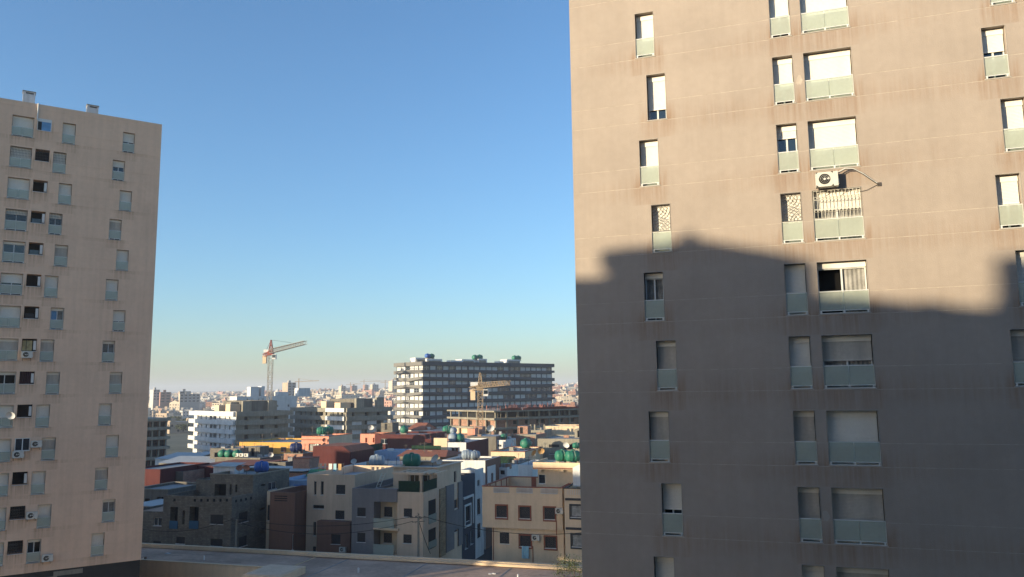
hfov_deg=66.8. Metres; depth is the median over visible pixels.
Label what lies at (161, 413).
building
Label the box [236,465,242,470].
satellite dish
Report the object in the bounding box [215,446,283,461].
grey house
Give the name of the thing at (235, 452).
water tank
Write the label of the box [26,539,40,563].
window
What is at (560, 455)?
water tank
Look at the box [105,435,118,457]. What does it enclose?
window
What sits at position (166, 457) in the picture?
shed
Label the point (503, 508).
window
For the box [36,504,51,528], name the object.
window
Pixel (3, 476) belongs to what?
window
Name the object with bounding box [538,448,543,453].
satellite dish
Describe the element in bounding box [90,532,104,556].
window
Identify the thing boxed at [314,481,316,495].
window
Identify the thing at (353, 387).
tower block
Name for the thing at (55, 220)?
window
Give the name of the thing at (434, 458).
satellite dish
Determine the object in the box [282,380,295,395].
tower block
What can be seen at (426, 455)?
tiled house
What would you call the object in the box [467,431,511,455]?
brown house
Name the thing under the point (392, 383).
tower block
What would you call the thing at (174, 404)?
building
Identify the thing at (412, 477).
window
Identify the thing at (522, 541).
window
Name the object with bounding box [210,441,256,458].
grey house
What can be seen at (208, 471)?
red wall house
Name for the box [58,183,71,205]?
window
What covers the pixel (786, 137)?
window
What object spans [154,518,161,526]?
window
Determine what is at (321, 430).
water tank
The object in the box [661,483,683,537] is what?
window
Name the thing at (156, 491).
grey house
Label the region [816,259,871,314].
window
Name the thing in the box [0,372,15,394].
window
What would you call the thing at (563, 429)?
sunlit house
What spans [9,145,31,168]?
window
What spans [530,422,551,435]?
house
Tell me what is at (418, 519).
utility pole
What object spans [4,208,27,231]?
window
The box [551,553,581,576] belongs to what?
tree
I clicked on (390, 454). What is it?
lean to
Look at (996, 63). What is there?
window
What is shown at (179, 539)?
window
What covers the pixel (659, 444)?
window
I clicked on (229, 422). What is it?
apartment block
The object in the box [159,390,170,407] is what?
building
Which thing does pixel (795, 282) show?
window
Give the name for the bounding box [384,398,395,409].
building
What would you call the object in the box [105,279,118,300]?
window
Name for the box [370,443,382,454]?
balcony house
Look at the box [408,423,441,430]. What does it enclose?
tiled house
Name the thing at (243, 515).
window
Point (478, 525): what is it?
window
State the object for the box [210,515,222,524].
window
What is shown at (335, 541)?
window
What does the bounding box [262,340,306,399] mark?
tower crane
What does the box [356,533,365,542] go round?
window
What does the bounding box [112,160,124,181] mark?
window
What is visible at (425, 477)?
window
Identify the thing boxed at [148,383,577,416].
city
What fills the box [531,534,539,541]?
air conditioner
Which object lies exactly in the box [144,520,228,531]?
cable
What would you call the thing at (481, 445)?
white house
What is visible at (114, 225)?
window
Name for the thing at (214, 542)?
window
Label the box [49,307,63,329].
window
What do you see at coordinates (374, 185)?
sky
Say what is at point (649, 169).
window
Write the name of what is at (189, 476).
brick house
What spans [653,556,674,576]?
window
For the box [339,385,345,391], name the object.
tower block
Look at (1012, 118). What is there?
window
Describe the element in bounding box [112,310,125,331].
window
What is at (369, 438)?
pink house
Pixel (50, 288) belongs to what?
window
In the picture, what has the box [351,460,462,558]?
corner house
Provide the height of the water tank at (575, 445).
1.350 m
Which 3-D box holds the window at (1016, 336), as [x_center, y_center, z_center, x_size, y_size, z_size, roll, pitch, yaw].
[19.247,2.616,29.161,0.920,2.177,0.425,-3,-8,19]
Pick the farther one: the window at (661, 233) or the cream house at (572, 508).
the cream house at (572, 508)
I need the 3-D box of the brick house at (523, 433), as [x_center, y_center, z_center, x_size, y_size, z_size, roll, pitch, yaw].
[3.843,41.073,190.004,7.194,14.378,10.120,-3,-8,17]
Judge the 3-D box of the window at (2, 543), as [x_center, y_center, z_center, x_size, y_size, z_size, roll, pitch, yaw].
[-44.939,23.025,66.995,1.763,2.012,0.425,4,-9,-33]
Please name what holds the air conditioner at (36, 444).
attached to the apartment tower at (79, 193)
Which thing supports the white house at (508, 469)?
on the street
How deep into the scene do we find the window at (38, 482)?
69.46 m
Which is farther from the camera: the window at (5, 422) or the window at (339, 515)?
the window at (339, 515)
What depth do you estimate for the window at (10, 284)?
70.10 m
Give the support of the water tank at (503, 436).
on the white house at (505, 443)
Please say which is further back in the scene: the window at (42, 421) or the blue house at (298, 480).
the blue house at (298, 480)
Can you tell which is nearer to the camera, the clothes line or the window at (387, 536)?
the window at (387, 536)
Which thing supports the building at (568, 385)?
on the ground
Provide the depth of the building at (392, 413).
454.46 m
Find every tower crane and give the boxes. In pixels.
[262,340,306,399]
[469,372,509,425]
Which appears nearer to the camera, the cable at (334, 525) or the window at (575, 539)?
the window at (575, 539)
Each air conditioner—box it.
[12,451,23,460]
[21,351,32,360]
[26,511,37,519]
[30,440,41,447]
[41,554,52,564]
[339,547,345,552]
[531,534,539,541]
[555,508,563,515]
[815,171,839,194]
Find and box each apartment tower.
[0,90,161,576]
[569,0,1023,576]
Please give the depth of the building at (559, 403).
528.17 m
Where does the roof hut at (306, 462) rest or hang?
on the brick hut at (293, 472)
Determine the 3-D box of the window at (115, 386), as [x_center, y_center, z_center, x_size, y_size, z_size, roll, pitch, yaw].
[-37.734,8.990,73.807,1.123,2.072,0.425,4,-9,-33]
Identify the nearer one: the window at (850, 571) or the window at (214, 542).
the window at (850, 571)
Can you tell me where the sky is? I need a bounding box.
[0,0,577,391]
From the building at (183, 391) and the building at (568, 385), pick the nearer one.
the building at (183, 391)
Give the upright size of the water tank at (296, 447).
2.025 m
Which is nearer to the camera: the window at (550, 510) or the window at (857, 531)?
the window at (857, 531)
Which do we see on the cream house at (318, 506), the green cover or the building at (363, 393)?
the green cover
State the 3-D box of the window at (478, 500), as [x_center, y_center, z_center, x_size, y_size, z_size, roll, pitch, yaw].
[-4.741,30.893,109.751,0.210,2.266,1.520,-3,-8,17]
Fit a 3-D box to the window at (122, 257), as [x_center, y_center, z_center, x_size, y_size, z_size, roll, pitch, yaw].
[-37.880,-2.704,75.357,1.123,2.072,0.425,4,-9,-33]
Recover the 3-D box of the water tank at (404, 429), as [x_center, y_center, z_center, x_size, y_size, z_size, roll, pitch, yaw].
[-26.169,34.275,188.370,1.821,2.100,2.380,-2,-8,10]
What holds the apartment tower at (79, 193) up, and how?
on the ground
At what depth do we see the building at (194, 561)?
79.98 m
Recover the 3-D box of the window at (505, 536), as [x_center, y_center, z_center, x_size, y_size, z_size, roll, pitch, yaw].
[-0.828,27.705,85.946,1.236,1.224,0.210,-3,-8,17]
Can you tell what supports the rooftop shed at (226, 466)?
on the block house at (217, 498)
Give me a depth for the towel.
84.81 m
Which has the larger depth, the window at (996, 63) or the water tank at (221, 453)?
the water tank at (221, 453)
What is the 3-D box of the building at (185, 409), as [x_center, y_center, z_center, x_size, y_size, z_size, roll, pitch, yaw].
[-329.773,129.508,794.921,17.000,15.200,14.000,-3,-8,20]
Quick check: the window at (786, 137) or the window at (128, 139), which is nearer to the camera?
the window at (786, 137)
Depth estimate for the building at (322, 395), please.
1111.27 m
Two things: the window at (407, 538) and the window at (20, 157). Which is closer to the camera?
the window at (20, 157)
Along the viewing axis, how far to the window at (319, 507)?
98.31 m
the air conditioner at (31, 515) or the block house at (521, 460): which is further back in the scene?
the block house at (521, 460)
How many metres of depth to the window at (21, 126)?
72.03 m
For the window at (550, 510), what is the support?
in the beige house at (526, 506)
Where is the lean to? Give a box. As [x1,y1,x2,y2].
[375,446,417,460]
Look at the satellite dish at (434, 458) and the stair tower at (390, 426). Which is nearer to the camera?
the satellite dish at (434, 458)
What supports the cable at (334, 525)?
attached to the utility pole at (418, 519)
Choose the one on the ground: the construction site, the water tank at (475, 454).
the construction site
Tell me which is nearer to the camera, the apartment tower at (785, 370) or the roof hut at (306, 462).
the apartment tower at (785, 370)
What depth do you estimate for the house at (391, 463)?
119.40 m
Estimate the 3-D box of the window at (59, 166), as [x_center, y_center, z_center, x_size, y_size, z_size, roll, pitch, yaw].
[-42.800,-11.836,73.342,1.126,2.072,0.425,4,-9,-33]
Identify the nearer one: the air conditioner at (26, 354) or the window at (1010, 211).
the window at (1010, 211)
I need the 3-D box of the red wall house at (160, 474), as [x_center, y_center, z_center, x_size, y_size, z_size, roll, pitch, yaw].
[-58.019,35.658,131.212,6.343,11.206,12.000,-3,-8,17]
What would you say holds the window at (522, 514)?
in the beige house at (526, 506)
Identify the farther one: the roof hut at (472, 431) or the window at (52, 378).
the roof hut at (472, 431)
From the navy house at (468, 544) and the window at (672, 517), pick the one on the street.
the navy house at (468, 544)
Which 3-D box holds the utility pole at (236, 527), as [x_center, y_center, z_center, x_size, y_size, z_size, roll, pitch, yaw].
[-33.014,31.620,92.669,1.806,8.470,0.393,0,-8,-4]
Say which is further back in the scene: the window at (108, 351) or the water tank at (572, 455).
the water tank at (572, 455)
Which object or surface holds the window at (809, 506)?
in the apartment tower at (785, 370)
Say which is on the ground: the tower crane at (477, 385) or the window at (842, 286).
the tower crane at (477, 385)
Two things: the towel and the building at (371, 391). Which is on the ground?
the building at (371, 391)
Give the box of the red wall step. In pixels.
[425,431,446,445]
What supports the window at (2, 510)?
in the apartment tower at (79, 193)
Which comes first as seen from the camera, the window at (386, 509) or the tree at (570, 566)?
the tree at (570, 566)
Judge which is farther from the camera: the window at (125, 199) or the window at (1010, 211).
the window at (125, 199)
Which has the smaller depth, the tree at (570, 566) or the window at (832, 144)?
the window at (832, 144)
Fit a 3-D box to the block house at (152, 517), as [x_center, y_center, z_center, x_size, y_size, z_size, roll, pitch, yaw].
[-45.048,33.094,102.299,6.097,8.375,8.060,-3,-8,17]
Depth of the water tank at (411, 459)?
97.92 m
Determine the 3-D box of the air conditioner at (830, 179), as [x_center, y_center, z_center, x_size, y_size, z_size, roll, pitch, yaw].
[12.926,-4.314,31.788,0.900,0.859,0.446,-3,-8,19]
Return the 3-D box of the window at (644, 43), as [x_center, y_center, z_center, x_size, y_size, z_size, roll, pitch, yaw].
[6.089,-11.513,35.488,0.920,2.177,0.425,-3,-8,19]
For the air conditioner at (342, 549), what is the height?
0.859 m
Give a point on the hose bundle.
(877, 183)
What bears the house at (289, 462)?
on the ground
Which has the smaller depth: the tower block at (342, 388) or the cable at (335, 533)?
the cable at (335, 533)
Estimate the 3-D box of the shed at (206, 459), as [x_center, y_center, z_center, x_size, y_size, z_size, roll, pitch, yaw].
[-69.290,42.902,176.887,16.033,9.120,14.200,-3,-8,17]
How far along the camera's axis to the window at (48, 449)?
70.19 m
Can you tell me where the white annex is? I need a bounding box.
[412,438,447,449]
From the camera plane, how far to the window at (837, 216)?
31.87 m
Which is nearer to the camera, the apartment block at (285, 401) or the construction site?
the construction site
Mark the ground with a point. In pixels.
(177, 442)
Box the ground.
[148,389,336,454]
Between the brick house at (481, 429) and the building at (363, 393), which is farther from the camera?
the building at (363, 393)
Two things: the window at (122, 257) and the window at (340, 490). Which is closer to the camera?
the window at (122, 257)
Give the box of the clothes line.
[318,463,343,471]
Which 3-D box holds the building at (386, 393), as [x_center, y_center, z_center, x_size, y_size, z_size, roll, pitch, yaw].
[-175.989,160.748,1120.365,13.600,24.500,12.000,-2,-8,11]
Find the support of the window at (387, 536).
in the corner house at (427, 489)
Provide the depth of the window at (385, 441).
188.02 m
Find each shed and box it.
[155,452,209,464]
[159,456,214,464]
[211,462,244,473]
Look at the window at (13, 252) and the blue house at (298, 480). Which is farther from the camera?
the blue house at (298, 480)
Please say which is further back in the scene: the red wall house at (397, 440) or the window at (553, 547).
the red wall house at (397, 440)
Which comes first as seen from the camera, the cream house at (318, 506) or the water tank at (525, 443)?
the cream house at (318, 506)
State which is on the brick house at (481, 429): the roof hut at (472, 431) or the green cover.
the roof hut at (472, 431)
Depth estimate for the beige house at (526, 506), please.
85.56 m
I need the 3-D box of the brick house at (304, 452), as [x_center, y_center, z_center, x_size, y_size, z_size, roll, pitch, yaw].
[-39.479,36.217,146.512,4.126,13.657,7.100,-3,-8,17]
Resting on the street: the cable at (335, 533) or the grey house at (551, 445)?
the grey house at (551, 445)
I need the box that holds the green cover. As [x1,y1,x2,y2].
[305,469,325,476]
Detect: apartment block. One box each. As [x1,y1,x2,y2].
[145,417,170,465]
[187,400,293,451]
[230,386,309,437]
[289,397,392,442]
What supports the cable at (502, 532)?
attached to the utility pole at (418, 519)
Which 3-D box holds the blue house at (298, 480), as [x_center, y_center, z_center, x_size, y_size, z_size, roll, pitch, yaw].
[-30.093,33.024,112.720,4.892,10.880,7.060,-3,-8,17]
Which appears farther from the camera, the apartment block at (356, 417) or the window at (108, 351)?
the apartment block at (356, 417)
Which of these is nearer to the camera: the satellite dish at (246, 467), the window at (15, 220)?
the window at (15, 220)
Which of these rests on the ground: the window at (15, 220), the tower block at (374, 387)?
the tower block at (374, 387)
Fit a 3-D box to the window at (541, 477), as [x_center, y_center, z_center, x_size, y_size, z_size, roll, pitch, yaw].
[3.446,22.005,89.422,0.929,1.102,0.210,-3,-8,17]
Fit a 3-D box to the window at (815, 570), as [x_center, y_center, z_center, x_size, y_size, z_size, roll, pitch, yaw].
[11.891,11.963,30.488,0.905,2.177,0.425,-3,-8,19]
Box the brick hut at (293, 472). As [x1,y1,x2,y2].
[249,466,327,476]
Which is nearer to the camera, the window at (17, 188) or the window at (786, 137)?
the window at (786, 137)
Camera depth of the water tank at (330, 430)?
173.50 m
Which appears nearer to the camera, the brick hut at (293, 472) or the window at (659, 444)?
the window at (659, 444)
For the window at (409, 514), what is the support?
in the corner house at (427, 489)
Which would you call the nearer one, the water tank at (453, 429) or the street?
the street
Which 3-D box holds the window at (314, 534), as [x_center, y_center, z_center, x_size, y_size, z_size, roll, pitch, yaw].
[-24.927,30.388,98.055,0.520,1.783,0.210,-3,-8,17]
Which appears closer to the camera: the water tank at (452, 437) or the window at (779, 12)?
the window at (779, 12)
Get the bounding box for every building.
[139,543,581,576]
[154,406,168,410]
[156,410,180,417]
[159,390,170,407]
[167,418,193,433]
[169,400,178,409]
[178,389,190,399]
[178,392,199,409]
[181,407,201,410]
[200,397,215,400]
[239,434,301,453]
[315,393,330,397]
[336,393,359,398]
[356,391,368,394]
[362,389,373,395]
[376,390,393,396]
[384,391,395,397]
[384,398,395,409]
[388,411,395,421]
[393,358,554,430]
[555,401,577,406]
[566,383,574,387]
[568,389,577,395]
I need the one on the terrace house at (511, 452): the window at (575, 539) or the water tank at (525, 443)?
the water tank at (525, 443)
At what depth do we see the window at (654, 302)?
34.00 m
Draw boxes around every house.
[142,504,182,543]
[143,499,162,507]
[144,481,195,501]
[145,462,209,485]
[161,468,289,548]
[175,469,204,481]
[197,459,285,477]
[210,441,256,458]
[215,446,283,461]
[258,455,292,465]
[266,465,392,552]
[283,448,312,460]
[289,475,306,486]
[301,426,352,450]
[313,443,373,469]
[344,457,402,466]
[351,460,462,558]
[360,426,395,444]
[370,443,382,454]
[375,428,446,449]
[398,442,461,460]
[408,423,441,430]
[442,456,500,548]
[447,426,498,440]
[447,438,488,455]
[461,467,483,558]
[461,473,474,559]
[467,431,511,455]
[482,458,579,563]
[491,439,542,463]
[497,434,515,449]
[499,457,517,478]
[508,453,530,464]
[512,426,546,445]
[518,455,537,476]
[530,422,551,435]
[537,428,579,459]
[545,419,578,434]
[564,464,581,564]
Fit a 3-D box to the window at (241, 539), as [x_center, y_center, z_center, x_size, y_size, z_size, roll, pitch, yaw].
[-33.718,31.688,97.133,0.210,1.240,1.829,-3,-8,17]
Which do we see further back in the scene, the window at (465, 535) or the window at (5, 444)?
the window at (465, 535)
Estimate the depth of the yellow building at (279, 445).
185.93 m
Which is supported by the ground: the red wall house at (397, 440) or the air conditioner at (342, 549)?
the red wall house at (397, 440)
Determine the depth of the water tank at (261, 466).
105.04 m
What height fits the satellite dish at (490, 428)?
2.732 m
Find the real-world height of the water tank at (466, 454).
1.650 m
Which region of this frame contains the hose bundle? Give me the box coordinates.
[838,168,880,191]
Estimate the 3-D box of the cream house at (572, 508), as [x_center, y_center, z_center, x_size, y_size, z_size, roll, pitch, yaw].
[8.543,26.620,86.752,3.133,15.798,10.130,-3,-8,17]
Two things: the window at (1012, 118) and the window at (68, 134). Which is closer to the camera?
the window at (1012, 118)
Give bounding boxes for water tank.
[218,449,225,456]
[224,449,232,456]
[232,449,241,457]
[254,460,268,473]
[290,442,301,452]
[317,426,326,435]
[326,426,333,434]
[369,454,384,465]
[400,425,408,433]
[403,452,420,466]
[442,425,451,433]
[448,432,456,441]
[450,427,456,432]
[456,433,464,441]
[461,449,471,459]
[471,450,479,459]
[501,434,506,439]
[520,438,531,449]
[555,449,567,462]
[565,449,579,462]
[572,442,578,448]
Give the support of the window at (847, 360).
in the apartment tower at (785, 370)
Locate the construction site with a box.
[447,402,578,433]
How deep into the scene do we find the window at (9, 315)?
69.73 m
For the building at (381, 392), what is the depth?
1217.54 m
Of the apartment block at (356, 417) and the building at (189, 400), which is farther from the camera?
the building at (189, 400)
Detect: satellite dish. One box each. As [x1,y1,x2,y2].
[6,412,14,424]
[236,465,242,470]
[243,465,249,473]
[431,454,437,466]
[487,425,493,431]
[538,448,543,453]
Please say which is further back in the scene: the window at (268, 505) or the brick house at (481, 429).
the brick house at (481, 429)
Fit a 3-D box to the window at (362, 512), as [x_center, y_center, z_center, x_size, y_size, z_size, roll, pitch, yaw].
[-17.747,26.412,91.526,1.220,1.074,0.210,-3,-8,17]
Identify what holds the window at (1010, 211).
in the apartment tower at (785, 370)
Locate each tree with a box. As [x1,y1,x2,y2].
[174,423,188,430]
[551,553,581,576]
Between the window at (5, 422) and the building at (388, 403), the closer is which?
the window at (5, 422)
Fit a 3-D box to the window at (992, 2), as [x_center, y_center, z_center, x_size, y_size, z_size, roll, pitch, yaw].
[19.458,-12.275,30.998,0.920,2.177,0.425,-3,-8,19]
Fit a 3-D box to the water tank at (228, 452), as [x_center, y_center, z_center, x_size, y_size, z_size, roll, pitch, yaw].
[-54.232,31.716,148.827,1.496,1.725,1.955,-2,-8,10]
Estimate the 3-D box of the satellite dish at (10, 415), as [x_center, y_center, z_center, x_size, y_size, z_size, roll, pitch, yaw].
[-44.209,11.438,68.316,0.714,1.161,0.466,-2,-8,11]
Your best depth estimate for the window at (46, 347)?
71.02 m
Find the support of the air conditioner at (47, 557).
attached to the apartment tower at (79, 193)
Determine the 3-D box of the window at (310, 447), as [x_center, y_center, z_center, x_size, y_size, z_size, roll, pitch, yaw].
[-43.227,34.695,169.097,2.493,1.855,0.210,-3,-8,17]
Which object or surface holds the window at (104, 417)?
in the apartment tower at (79, 193)
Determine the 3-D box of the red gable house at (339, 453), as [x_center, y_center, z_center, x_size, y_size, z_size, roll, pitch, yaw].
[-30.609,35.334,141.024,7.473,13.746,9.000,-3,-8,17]
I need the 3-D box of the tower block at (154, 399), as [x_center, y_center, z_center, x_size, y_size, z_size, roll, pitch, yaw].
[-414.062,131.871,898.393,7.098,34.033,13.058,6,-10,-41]
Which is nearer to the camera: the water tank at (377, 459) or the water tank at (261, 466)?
the water tank at (261, 466)
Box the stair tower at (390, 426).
[381,417,398,431]
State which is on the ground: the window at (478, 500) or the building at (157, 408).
the building at (157, 408)
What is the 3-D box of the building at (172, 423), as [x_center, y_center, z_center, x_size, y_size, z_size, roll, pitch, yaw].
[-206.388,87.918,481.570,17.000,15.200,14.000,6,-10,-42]
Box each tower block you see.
[149,388,159,409]
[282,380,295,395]
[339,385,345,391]
[351,384,356,390]
[370,383,378,391]
[388,379,396,391]
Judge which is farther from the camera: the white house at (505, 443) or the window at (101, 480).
the white house at (505, 443)
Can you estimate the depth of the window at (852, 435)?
30.71 m
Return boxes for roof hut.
[293,456,319,470]
[467,428,477,434]
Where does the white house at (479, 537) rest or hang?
on the street
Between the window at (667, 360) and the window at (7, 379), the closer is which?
the window at (667, 360)
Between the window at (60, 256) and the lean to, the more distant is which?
the lean to
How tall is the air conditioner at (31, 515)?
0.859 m
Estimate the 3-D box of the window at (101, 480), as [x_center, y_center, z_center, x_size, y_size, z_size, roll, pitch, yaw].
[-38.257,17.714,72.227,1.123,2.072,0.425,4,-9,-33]
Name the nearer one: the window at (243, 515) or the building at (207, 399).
the window at (243, 515)
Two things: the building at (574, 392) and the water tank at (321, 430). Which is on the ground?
the building at (574, 392)
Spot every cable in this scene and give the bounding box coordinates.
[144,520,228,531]
[242,516,412,525]
[242,521,412,533]
[424,516,574,534]
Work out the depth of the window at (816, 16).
32.98 m
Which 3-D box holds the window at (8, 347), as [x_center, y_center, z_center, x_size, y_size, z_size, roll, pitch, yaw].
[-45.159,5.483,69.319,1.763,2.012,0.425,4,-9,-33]
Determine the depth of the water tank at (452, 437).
157.83 m
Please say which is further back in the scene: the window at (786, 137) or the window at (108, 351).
the window at (108, 351)
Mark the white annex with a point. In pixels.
(440, 443)
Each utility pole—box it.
[229,518,242,547]
[410,514,425,556]
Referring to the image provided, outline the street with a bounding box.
[475,546,491,560]
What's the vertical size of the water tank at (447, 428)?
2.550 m
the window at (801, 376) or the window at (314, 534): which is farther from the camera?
the window at (314, 534)
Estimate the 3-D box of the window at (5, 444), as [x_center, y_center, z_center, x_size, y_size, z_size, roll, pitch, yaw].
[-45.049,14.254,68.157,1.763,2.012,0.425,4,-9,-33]
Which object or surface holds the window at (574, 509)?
in the cream house at (572, 508)
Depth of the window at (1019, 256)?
29.62 m
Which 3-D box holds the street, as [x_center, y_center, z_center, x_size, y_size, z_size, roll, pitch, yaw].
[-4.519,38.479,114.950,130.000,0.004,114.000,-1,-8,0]
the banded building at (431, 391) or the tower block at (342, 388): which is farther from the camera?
the tower block at (342, 388)
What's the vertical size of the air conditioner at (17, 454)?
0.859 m
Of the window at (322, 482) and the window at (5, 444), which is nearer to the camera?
the window at (5, 444)
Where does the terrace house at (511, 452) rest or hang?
on the ground
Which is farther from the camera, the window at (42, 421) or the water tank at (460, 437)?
the water tank at (460, 437)
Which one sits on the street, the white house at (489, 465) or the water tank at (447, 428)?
the white house at (489, 465)
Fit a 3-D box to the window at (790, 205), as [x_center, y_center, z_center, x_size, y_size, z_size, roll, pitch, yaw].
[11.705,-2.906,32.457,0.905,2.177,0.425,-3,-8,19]
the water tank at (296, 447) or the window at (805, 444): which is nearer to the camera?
the window at (805, 444)
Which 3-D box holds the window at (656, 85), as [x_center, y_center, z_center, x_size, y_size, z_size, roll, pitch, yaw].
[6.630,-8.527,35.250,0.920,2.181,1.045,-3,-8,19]
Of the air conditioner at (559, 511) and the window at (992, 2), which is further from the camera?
the air conditioner at (559, 511)
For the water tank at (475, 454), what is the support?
on the white house at (489, 465)
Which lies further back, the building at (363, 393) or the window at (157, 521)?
the building at (363, 393)
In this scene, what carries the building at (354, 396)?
on the ground
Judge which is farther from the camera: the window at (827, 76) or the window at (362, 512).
the window at (362, 512)
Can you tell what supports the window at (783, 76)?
in the apartment tower at (785, 370)
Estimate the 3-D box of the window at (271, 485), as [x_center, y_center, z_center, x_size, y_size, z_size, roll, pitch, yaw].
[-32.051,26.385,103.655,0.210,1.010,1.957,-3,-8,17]
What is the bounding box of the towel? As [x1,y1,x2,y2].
[522,546,528,558]
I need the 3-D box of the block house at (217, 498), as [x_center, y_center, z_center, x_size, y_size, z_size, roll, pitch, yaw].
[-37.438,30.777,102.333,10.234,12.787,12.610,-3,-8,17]
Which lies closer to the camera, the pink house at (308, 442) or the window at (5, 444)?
the window at (5, 444)
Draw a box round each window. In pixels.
[0,273,22,295]
[0,305,20,327]
[0,338,18,360]
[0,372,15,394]
[0,405,13,427]
[0,439,11,461]
[0,473,8,496]
[0,507,6,531]
[0,542,3,566]
[2,240,25,263]
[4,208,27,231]
[7,177,29,199]
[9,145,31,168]
[11,114,33,138]
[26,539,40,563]
[30,471,45,494]
[35,404,49,427]
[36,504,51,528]
[39,339,53,361]
[41,437,55,460]
[43,275,58,297]
[45,372,59,394]
[48,213,62,235]
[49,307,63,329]
[52,151,66,173]
[54,244,67,266]
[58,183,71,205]
[62,122,75,144]
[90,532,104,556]
[94,467,107,490]
[98,403,111,425]
[101,341,114,362]
[101,499,115,522]
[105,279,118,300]
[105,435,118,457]
[108,219,121,240]
[109,372,121,393]
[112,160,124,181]
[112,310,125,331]
[115,249,128,270]
[119,190,131,211]
[122,132,134,153]
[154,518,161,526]
[175,537,184,544]
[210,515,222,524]
[211,539,222,546]
[238,511,247,523]
[239,535,246,547]
[266,505,269,520]
[268,481,275,490]
[308,443,318,450]
[313,505,323,509]
[313,522,315,535]
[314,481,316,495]
[321,481,323,495]
[330,534,340,544]
[334,510,343,519]
[335,485,345,494]
[356,508,365,516]
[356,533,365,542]
[381,439,387,443]
[384,507,392,517]
[384,533,391,543]
[402,534,411,543]
[404,508,411,517]
[410,475,418,480]
[423,475,428,491]
[465,535,467,549]
[477,498,480,515]
[477,523,480,539]
[495,504,507,519]
[500,533,509,544]
[518,505,531,520]
[518,534,531,548]
[539,474,544,483]
[543,506,555,521]
[544,535,557,550]
[569,504,580,519]
[570,533,581,548]
[634,11,654,58]
[639,138,659,187]
[643,271,665,321]
[646,72,667,121]
[648,411,670,462]
[651,203,672,252]
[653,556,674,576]
[656,340,678,391]
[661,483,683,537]
[768,0,791,38]
[772,55,795,105]
[776,122,800,174]
[780,192,804,244]
[784,263,809,315]
[788,336,813,389]
[792,410,818,465]
[797,486,823,543]
[799,0,850,34]
[802,564,824,576]
[803,46,855,101]
[807,115,860,170]
[812,186,865,241]
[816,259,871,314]
[821,334,876,389]
[826,410,882,466]
[831,487,888,546]
[836,566,889,576]
[980,24,1011,79]
[990,0,1015,6]
[994,172,1023,229]
[999,96,1023,152]
[1009,329,1023,386]
[1014,250,1023,306]
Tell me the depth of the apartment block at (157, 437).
229.64 m

